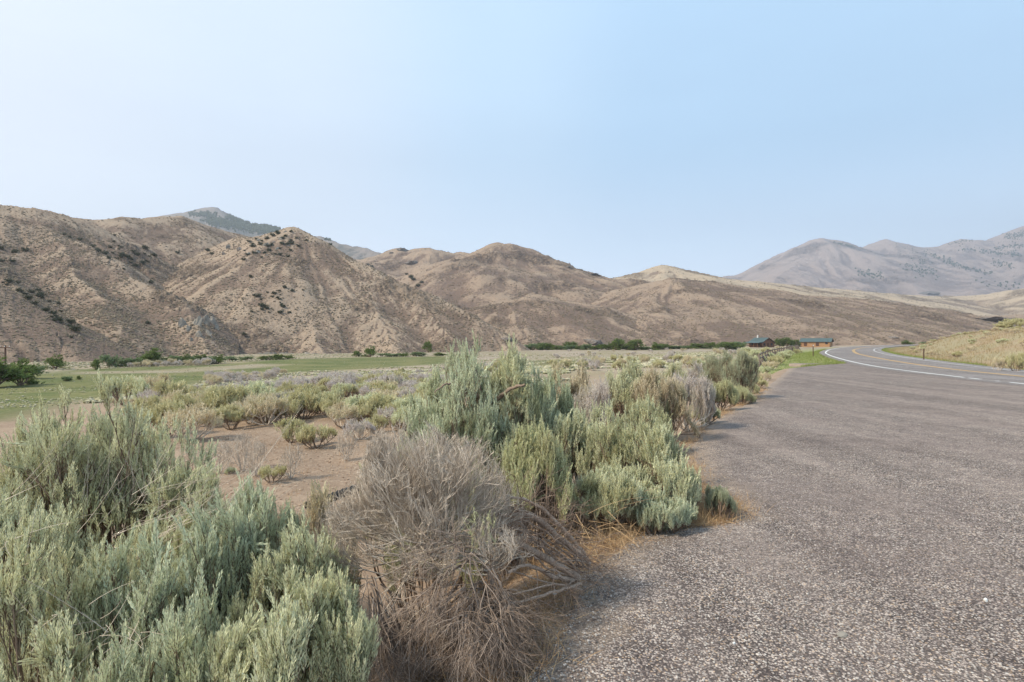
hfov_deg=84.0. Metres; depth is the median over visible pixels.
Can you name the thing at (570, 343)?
willow tree
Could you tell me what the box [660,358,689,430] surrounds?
sagebrush
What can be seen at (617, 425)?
sagebrush
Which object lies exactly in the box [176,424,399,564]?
soil clods
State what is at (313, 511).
sagebrush
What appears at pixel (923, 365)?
road center line
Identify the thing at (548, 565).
straw tangle
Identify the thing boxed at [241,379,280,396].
sagebrush
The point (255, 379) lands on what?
rabbitbrush
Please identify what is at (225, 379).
rabbitbrush
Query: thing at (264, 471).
sagebrush
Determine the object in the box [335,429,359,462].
dead bush
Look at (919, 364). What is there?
road center line
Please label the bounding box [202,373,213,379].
rabbitbrush
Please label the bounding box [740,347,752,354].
sagebrush
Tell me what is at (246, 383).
rabbitbrush
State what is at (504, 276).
hillside scrub
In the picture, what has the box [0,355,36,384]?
willow tree
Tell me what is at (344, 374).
rabbitbrush
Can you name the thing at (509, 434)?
sagebrush
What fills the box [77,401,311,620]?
sagebrush
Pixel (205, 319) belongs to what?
rock outcrop
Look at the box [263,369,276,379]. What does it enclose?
rabbitbrush
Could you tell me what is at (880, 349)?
road shoulder
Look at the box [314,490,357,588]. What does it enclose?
dead bush
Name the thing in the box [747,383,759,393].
sagebrush
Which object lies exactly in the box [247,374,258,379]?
rabbitbrush
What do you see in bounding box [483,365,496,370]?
rabbitbrush
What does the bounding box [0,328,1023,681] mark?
ground
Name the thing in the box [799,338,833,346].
log barn
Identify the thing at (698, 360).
sagebrush
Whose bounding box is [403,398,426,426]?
sagebrush
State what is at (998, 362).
sagebrush
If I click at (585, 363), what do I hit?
rabbitbrush
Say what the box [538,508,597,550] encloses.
dead bush
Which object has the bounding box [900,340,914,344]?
willow tree
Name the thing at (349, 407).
sagebrush
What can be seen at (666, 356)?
rabbitbrush
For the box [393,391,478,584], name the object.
sagebrush
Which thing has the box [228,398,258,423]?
sagebrush
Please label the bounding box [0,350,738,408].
field tufts
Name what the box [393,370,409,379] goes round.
rabbitbrush
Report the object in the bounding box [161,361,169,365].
rabbitbrush
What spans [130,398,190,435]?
sagebrush
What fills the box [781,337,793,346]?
willow tree
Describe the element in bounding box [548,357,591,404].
sagebrush
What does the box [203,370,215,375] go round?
rabbitbrush
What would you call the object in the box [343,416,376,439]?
sagebrush
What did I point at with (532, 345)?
willow tree
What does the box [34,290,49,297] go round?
juniper bush
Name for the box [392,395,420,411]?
sagebrush
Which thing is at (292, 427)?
sagebrush
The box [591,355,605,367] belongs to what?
rabbitbrush
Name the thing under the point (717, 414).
sagebrush
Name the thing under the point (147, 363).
rabbitbrush
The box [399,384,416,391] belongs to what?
sagebrush
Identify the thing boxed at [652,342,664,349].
willow tree
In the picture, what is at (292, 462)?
dead bush
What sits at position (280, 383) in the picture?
rabbitbrush
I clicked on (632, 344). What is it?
willow tree
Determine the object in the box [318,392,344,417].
sagebrush
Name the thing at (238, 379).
rabbitbrush
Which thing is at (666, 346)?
willow tree
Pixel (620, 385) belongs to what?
sagebrush
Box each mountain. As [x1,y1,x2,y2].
[162,207,381,259]
[722,226,1023,295]
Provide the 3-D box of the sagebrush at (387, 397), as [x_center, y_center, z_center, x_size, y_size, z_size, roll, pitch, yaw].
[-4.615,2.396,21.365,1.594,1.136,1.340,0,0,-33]
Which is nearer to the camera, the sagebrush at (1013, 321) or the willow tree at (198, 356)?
the sagebrush at (1013, 321)
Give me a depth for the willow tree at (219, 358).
137.91 m
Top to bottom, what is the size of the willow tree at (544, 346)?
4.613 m
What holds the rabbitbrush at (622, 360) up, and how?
on the ground at (10, 414)
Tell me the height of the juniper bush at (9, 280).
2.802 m
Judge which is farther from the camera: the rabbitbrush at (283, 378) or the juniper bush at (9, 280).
the juniper bush at (9, 280)
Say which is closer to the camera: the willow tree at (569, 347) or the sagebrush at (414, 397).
the sagebrush at (414, 397)
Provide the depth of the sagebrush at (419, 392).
22.93 m
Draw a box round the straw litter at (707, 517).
[433,387,776,681]
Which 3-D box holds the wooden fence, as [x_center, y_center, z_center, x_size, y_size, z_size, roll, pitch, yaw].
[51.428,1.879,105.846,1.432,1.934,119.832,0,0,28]
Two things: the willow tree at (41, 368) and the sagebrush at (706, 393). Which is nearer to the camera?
the sagebrush at (706, 393)
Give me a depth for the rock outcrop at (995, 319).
582.60 m
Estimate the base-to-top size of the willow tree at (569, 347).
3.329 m
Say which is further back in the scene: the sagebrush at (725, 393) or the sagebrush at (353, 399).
the sagebrush at (353, 399)
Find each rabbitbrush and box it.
[108,396,123,404]
[141,361,153,366]
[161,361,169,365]
[183,359,192,364]
[192,359,201,365]
[202,358,211,364]
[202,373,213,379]
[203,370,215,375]
[208,375,222,384]
[218,371,235,380]
[218,376,229,382]
[229,377,241,382]
[231,380,249,387]
[235,370,245,376]
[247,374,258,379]
[251,377,261,381]
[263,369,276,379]
[270,368,280,374]
[273,378,287,388]
[276,373,298,381]
[284,375,309,383]
[292,377,312,385]
[311,373,327,384]
[312,376,339,392]
[314,372,336,383]
[325,378,345,390]
[333,374,356,394]
[334,371,359,380]
[361,371,383,380]
[364,375,380,382]
[374,372,394,376]
[376,372,405,385]
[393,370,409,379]
[398,379,418,387]
[406,377,425,382]
[408,372,419,378]
[417,372,428,381]
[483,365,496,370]
[491,358,504,367]
[548,359,558,367]
[560,359,572,368]
[577,359,587,367]
[586,358,600,365]
[588,362,597,370]
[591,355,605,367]
[610,354,623,360]
[612,360,624,369]
[618,358,630,366]
[638,354,649,362]
[652,360,665,367]
[663,352,674,360]
[668,354,682,361]
[681,355,696,366]
[686,357,697,366]
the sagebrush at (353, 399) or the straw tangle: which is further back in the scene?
the sagebrush at (353, 399)
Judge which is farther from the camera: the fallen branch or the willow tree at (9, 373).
the willow tree at (9, 373)
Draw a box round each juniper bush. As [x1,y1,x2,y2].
[3,278,13,282]
[10,247,20,252]
[22,294,33,299]
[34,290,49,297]
[66,318,75,323]
[68,325,81,331]
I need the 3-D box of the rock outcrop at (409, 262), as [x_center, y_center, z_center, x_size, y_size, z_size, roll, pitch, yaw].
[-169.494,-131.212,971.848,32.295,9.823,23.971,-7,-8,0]
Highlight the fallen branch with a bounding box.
[304,484,359,510]
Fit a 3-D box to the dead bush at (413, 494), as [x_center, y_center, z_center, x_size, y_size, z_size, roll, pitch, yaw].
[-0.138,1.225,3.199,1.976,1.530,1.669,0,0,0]
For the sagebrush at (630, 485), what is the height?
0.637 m
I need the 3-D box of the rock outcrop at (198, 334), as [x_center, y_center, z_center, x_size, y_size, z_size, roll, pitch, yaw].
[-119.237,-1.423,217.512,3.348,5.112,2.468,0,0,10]
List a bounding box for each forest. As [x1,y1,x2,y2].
[188,210,364,258]
[833,229,1023,289]
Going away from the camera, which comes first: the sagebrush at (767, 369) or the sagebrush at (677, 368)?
the sagebrush at (677, 368)
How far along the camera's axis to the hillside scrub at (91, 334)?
162.02 m
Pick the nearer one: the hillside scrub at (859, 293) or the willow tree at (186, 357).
the willow tree at (186, 357)
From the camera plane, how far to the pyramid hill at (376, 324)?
299.80 m
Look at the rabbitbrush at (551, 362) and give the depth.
58.48 m
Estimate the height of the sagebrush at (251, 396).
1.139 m
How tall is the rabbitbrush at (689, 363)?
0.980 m
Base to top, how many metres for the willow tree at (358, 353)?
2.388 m
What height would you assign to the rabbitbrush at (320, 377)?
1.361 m
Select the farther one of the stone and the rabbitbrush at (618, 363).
the rabbitbrush at (618, 363)
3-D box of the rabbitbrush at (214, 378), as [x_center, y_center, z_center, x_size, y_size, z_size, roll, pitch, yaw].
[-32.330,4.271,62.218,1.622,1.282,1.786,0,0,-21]
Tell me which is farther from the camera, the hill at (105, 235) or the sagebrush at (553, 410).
the hill at (105, 235)
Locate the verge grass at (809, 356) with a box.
[750,348,844,373]
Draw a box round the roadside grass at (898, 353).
[882,347,1023,369]
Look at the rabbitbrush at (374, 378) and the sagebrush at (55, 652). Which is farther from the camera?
the rabbitbrush at (374, 378)
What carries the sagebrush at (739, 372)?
on the ground at (10, 414)
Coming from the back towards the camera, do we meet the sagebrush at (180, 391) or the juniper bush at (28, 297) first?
the juniper bush at (28, 297)
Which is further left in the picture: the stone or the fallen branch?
the fallen branch
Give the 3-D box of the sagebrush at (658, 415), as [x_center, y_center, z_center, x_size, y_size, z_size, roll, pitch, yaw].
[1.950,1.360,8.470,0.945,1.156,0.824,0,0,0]
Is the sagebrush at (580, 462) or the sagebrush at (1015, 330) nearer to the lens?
the sagebrush at (580, 462)
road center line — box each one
[853,345,1023,376]
[854,345,1017,375]
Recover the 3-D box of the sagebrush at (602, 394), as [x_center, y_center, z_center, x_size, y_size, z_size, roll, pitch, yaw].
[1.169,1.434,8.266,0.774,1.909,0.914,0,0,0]
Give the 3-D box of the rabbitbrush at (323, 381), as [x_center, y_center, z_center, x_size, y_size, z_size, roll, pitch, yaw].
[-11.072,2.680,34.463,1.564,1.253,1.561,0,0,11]
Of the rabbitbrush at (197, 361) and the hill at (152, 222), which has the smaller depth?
the rabbitbrush at (197, 361)
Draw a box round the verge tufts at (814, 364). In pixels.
[794,361,844,367]
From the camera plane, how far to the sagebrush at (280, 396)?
24.70 m
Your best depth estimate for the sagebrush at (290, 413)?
22.13 m
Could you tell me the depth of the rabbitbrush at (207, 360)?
127.51 m
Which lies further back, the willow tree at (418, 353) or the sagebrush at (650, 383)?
the willow tree at (418, 353)
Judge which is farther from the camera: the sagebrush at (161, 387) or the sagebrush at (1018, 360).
the sagebrush at (1018, 360)
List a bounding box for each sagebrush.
[0,370,216,681]
[0,382,101,681]
[0,430,170,681]
[0,609,108,681]
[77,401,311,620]
[77,499,260,678]
[94,594,217,681]
[105,371,151,405]
[121,393,160,413]
[126,371,175,393]
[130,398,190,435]
[136,387,160,397]
[142,390,166,399]
[150,377,200,397]
[155,392,199,419]
[156,387,205,410]
[163,402,223,439]
[166,459,233,605]
[169,468,319,637]
[190,382,218,396]
[198,380,252,421]
[204,557,381,681]
[214,403,249,429]
[219,506,360,640]
[224,466,234,474]
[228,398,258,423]
[238,394,290,424]
[240,393,267,418]
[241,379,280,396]
[242,390,281,415]
[247,396,286,423]
[258,465,286,482]
[268,479,361,594]
[271,417,309,442]
[272,391,300,413]
[275,379,297,392]
[276,402,303,420]
[279,387,327,418]
[283,395,304,418]
[292,381,321,395]
[295,423,338,448]
[317,384,328,392]
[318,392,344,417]
[320,391,340,400]
[325,400,360,426]
[331,382,352,399]
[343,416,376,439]
[344,383,362,397]
[345,393,373,422]
[345,400,362,420]
[353,396,390,421]
[358,383,381,395]
[359,423,501,630]
[363,379,387,389]
[363,413,388,432]
[369,378,397,386]
[369,391,403,409]
[370,383,408,392]
[373,388,398,397]
[374,406,399,427]
[381,400,407,418]
[389,405,410,430]
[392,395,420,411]
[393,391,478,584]
[397,387,413,398]
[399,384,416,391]
[402,392,431,402]
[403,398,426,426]
[408,387,426,396]
[417,382,440,390]
[422,328,525,555]
[443,410,545,596]
[482,333,546,569]
[500,413,577,563]
[523,362,578,563]
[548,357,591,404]
[554,399,607,532]
[572,375,615,429]
[572,389,672,529]
[574,460,665,529]
[598,416,702,531]
[603,355,670,422]
[623,395,673,434]
[629,363,700,437]
[635,491,698,535]
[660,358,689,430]
[665,359,716,431]
[687,356,722,406]
[691,404,720,423]
[692,358,705,367]
[703,482,737,520]
[704,349,760,402]
[710,377,739,411]
[734,384,756,403]
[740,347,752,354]
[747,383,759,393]
[748,349,761,356]
[756,376,768,388]
[758,366,771,372]
[758,371,771,380]
[762,360,779,369]
[768,355,786,364]
[776,351,791,358]
[784,350,793,354]
[951,351,962,356]
[965,346,976,350]
[991,357,1004,369]
[993,322,1011,327]
[998,317,1023,328]
[1005,351,1023,370]
[1009,328,1023,332]
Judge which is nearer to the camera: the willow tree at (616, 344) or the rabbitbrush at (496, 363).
the rabbitbrush at (496, 363)
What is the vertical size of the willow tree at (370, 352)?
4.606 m
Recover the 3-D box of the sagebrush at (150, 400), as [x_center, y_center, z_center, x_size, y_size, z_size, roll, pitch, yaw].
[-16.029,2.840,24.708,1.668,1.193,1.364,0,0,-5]
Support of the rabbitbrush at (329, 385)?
on the ground at (10, 414)
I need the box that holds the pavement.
[523,363,1023,681]
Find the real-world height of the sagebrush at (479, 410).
2.852 m
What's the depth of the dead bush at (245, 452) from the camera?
13.46 m
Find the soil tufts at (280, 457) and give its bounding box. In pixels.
[82,412,386,555]
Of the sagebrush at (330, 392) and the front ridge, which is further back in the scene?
the front ridge
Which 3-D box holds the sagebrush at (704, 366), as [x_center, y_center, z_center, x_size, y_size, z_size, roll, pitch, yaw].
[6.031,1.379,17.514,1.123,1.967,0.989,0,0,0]
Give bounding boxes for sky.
[0,0,1023,277]
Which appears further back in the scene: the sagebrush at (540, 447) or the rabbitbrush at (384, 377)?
the rabbitbrush at (384, 377)
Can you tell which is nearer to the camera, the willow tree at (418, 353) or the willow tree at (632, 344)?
the willow tree at (418, 353)
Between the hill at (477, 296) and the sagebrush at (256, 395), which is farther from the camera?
the hill at (477, 296)
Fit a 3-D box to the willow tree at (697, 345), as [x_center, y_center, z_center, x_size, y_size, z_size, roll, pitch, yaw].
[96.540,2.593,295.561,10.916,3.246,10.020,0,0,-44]
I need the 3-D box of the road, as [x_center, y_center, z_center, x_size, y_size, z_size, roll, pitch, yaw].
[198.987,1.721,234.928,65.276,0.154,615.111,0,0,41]
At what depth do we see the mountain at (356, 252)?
2642.76 m
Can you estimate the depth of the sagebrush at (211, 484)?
3.62 m
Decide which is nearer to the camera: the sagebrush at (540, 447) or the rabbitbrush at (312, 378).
the sagebrush at (540, 447)
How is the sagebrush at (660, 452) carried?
on the ground at (10, 414)
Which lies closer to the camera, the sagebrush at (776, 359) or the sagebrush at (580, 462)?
the sagebrush at (580, 462)
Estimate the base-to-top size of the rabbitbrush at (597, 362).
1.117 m
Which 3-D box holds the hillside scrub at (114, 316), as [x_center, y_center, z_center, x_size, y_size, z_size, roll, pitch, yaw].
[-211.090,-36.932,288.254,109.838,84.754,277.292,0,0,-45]
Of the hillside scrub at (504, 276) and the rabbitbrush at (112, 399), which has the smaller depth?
the rabbitbrush at (112, 399)
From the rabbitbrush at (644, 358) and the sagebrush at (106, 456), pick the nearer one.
the sagebrush at (106, 456)
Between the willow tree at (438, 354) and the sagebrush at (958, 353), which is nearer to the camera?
the sagebrush at (958, 353)
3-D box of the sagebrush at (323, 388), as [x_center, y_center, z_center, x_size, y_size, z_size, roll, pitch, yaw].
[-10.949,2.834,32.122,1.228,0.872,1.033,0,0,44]
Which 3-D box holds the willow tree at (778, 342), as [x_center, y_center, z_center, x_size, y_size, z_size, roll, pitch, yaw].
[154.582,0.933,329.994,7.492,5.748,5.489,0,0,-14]
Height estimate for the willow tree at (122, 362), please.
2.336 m
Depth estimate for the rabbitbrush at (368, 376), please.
40.39 m
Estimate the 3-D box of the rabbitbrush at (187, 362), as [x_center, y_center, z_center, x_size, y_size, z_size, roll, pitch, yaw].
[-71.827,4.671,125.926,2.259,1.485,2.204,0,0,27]
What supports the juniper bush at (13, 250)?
on the hill at (105, 235)
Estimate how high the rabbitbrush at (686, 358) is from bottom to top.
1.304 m
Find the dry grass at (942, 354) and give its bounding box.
[887,327,1023,369]
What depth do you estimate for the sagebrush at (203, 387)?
25.42 m
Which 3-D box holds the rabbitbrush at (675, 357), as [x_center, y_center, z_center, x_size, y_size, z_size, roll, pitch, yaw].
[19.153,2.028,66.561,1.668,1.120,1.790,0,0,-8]
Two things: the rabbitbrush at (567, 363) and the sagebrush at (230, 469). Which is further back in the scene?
the rabbitbrush at (567, 363)
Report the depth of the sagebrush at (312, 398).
22.48 m
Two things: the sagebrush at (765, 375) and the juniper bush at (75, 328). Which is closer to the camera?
the sagebrush at (765, 375)
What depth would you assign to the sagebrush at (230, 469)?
13.16 m
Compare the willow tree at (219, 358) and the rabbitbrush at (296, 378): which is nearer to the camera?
the rabbitbrush at (296, 378)
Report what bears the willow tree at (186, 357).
on the ground at (10, 414)
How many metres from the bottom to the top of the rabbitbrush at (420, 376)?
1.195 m
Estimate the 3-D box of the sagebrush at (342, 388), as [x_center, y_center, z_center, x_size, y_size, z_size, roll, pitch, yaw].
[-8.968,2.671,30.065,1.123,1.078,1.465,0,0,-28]
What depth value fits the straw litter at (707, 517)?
4.61 m
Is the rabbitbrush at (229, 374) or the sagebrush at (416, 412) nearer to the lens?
the sagebrush at (416, 412)
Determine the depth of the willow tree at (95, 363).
107.28 m
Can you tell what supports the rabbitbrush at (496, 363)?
on the ground at (10, 414)
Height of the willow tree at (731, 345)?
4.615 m
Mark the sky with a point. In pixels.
(608, 138)
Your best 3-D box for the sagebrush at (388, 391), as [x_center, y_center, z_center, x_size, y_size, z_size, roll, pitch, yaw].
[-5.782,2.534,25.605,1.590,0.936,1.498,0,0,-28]
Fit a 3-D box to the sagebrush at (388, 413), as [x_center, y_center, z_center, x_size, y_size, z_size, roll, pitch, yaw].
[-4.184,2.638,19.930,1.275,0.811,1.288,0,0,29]
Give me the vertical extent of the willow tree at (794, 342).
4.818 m
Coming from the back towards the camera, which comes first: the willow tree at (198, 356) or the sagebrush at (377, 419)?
the willow tree at (198, 356)
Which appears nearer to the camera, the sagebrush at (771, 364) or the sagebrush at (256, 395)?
the sagebrush at (256, 395)
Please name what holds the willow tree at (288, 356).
on the ground at (10, 414)
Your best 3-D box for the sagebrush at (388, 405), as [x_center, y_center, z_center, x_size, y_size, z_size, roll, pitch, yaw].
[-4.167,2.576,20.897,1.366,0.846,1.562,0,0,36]
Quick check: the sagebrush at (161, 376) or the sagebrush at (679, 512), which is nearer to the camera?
the sagebrush at (679, 512)
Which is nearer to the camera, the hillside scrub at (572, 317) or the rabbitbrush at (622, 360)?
the rabbitbrush at (622, 360)
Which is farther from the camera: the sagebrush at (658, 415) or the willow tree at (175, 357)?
the willow tree at (175, 357)
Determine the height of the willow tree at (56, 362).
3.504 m
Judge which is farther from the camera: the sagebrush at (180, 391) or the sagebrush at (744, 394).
the sagebrush at (180, 391)
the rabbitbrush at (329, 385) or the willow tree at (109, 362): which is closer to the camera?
the rabbitbrush at (329, 385)
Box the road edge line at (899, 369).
[825,347,1022,383]
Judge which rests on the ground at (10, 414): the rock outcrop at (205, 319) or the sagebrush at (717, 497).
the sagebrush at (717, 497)
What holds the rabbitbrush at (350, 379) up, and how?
on the ground at (10, 414)
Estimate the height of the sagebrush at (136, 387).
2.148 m
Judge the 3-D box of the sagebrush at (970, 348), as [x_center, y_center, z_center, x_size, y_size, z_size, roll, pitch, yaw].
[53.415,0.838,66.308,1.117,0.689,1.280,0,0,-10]
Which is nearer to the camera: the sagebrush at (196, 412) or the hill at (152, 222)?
the sagebrush at (196, 412)
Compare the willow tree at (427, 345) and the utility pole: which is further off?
the willow tree at (427, 345)
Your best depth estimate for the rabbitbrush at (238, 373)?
78.31 m
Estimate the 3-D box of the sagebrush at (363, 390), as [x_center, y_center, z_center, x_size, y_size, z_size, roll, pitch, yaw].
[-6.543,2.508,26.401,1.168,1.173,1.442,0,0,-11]
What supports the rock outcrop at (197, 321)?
on the hill at (105, 235)
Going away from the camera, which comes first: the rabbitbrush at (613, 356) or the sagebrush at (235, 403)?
the sagebrush at (235, 403)
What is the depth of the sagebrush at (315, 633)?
2.21 m
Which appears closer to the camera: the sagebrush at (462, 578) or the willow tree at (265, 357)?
the sagebrush at (462, 578)
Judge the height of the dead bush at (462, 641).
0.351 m
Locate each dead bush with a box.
[202,440,233,473]
[225,429,258,471]
[240,437,268,475]
[275,444,304,480]
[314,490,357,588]
[321,418,636,681]
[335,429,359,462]
[433,607,517,681]
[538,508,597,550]
[556,475,607,538]
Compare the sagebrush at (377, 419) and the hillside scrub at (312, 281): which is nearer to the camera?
the sagebrush at (377, 419)
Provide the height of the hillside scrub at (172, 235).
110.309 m
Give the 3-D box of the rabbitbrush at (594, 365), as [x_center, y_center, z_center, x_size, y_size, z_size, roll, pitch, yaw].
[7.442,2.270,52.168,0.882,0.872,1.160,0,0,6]
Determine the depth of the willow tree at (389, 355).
199.64 m
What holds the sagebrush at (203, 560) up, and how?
on the ground at (10, 414)
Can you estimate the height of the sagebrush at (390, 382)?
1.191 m
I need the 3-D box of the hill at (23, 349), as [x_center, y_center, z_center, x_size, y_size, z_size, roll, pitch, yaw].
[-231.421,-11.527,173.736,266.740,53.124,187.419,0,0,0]
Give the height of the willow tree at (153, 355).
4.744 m
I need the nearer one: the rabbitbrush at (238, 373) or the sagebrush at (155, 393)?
the sagebrush at (155, 393)
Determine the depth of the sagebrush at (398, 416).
18.86 m
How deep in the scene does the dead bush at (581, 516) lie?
5.36 m
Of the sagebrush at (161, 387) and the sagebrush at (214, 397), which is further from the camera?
the sagebrush at (161, 387)
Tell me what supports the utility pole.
on the ground at (10, 414)
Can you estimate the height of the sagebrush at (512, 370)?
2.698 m
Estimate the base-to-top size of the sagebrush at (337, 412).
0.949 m
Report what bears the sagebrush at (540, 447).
on the ground at (10, 414)
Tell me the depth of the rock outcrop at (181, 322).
226.36 m
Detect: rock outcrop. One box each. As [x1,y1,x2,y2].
[178,317,186,326]
[192,315,201,326]
[195,331,202,336]
[201,315,209,325]
[210,316,216,324]
[404,260,417,264]
[583,339,603,344]
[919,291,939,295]
[975,316,1014,321]
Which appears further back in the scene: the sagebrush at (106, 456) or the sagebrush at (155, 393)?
the sagebrush at (155, 393)
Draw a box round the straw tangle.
[508,469,673,590]
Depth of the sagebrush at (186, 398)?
22.05 m
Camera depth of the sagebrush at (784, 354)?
68.39 m
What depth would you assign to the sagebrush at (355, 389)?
31.51 m
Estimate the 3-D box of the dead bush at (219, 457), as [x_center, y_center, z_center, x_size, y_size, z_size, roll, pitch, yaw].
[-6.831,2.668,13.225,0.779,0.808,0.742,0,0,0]
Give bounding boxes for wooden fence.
[757,345,800,366]
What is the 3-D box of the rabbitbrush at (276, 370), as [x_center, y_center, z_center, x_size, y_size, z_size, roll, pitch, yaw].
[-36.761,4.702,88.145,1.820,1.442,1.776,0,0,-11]
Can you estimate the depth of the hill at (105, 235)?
266.95 m
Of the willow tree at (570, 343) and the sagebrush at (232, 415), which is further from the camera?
the willow tree at (570, 343)
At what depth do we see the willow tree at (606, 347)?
294.89 m
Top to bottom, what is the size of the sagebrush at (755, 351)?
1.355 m
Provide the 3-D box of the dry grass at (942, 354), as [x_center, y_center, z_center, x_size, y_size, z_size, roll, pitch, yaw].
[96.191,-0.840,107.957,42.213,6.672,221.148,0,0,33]
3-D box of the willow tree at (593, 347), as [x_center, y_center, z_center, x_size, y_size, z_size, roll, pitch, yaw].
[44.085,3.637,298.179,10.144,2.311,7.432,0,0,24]
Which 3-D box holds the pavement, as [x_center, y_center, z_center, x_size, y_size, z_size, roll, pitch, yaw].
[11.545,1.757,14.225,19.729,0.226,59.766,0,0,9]
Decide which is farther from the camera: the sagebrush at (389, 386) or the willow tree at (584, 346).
the willow tree at (584, 346)
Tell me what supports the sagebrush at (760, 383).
on the ground at (10, 414)
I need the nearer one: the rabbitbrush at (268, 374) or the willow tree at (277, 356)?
the rabbitbrush at (268, 374)
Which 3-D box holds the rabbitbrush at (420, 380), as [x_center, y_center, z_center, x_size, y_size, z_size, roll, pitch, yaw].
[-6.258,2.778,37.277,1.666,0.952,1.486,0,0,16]
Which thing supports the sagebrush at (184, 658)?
on the ground at (10, 414)
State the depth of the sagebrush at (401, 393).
25.87 m
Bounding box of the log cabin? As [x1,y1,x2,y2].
[745,335,775,346]
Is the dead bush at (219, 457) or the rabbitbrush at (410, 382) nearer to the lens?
the dead bush at (219, 457)
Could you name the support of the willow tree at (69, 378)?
on the ground at (10, 414)
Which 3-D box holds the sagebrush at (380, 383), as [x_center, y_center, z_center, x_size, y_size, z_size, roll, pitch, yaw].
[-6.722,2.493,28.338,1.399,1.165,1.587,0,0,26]
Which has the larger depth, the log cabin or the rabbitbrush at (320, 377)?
the log cabin
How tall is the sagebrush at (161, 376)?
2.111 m
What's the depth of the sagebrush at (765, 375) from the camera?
24.58 m
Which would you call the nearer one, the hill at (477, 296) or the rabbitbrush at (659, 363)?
the rabbitbrush at (659, 363)
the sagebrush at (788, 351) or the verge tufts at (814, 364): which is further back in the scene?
the sagebrush at (788, 351)
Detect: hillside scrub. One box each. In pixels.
[0,205,238,355]
[0,284,140,361]
[84,216,250,264]
[164,228,526,352]
[359,245,648,309]
[472,294,645,345]
[592,278,1021,345]
[631,265,1018,314]
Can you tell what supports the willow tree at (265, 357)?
on the ground at (10, 414)
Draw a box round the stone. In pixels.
[836,631,847,637]
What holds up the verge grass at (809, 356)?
on the ground at (10, 414)
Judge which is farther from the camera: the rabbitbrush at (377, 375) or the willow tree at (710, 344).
the willow tree at (710, 344)
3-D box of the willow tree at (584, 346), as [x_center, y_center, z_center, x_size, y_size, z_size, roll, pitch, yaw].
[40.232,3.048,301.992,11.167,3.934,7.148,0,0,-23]
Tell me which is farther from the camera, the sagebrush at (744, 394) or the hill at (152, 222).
the hill at (152, 222)
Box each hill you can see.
[0,204,238,356]
[0,286,139,362]
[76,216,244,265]
[163,227,529,353]
[356,242,650,309]
[591,278,1023,345]
[612,265,1023,315]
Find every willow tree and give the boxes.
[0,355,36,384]
[6,357,45,384]
[10,365,48,378]
[42,354,69,368]
[61,376,72,380]
[90,358,100,369]
[98,354,120,366]
[115,357,142,366]
[136,347,165,364]
[169,355,181,360]
[177,353,193,363]
[192,354,206,360]
[210,354,224,363]
[224,356,238,360]
[239,356,253,360]
[255,356,275,359]
[273,354,284,359]
[283,355,296,358]
[351,351,362,356]
[360,346,376,356]
[376,353,401,356]
[410,352,426,355]
[422,341,431,351]
[434,352,448,355]
[527,343,539,349]
[536,343,554,349]
[547,345,561,349]
[562,341,577,345]
[563,345,575,349]
[579,343,591,349]
[588,346,601,349]
[597,344,612,349]
[606,338,626,349]
[621,339,645,349]
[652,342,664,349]
[660,343,676,348]
[690,343,705,348]
[705,342,717,348]
[713,341,746,349]
[733,341,746,347]
[774,338,784,346]
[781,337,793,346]
[790,339,800,345]
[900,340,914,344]
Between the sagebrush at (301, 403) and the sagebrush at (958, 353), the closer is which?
the sagebrush at (301, 403)
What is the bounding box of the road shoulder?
[878,345,1023,370]
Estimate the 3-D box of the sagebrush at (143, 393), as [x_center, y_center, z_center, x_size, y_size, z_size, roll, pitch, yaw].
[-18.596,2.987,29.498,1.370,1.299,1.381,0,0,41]
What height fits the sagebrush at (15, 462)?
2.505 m
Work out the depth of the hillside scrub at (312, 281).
300.79 m
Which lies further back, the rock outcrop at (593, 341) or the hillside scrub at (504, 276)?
the hillside scrub at (504, 276)
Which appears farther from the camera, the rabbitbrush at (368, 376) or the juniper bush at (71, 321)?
the juniper bush at (71, 321)
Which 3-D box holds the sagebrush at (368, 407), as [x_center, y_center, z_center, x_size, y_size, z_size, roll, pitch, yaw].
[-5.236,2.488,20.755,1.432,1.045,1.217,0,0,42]
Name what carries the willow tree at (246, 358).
on the ground at (10, 414)
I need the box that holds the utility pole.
[0,345,10,366]
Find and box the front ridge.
[465,294,647,349]
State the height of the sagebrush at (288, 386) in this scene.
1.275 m
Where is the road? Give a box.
[819,344,1023,385]
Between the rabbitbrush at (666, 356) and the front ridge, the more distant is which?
the front ridge
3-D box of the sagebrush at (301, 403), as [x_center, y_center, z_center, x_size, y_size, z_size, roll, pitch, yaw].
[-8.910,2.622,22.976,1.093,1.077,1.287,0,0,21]
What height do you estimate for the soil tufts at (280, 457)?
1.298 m
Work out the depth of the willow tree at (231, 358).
152.78 m
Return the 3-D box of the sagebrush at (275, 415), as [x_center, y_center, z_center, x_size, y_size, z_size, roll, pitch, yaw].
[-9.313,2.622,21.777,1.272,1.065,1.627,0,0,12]

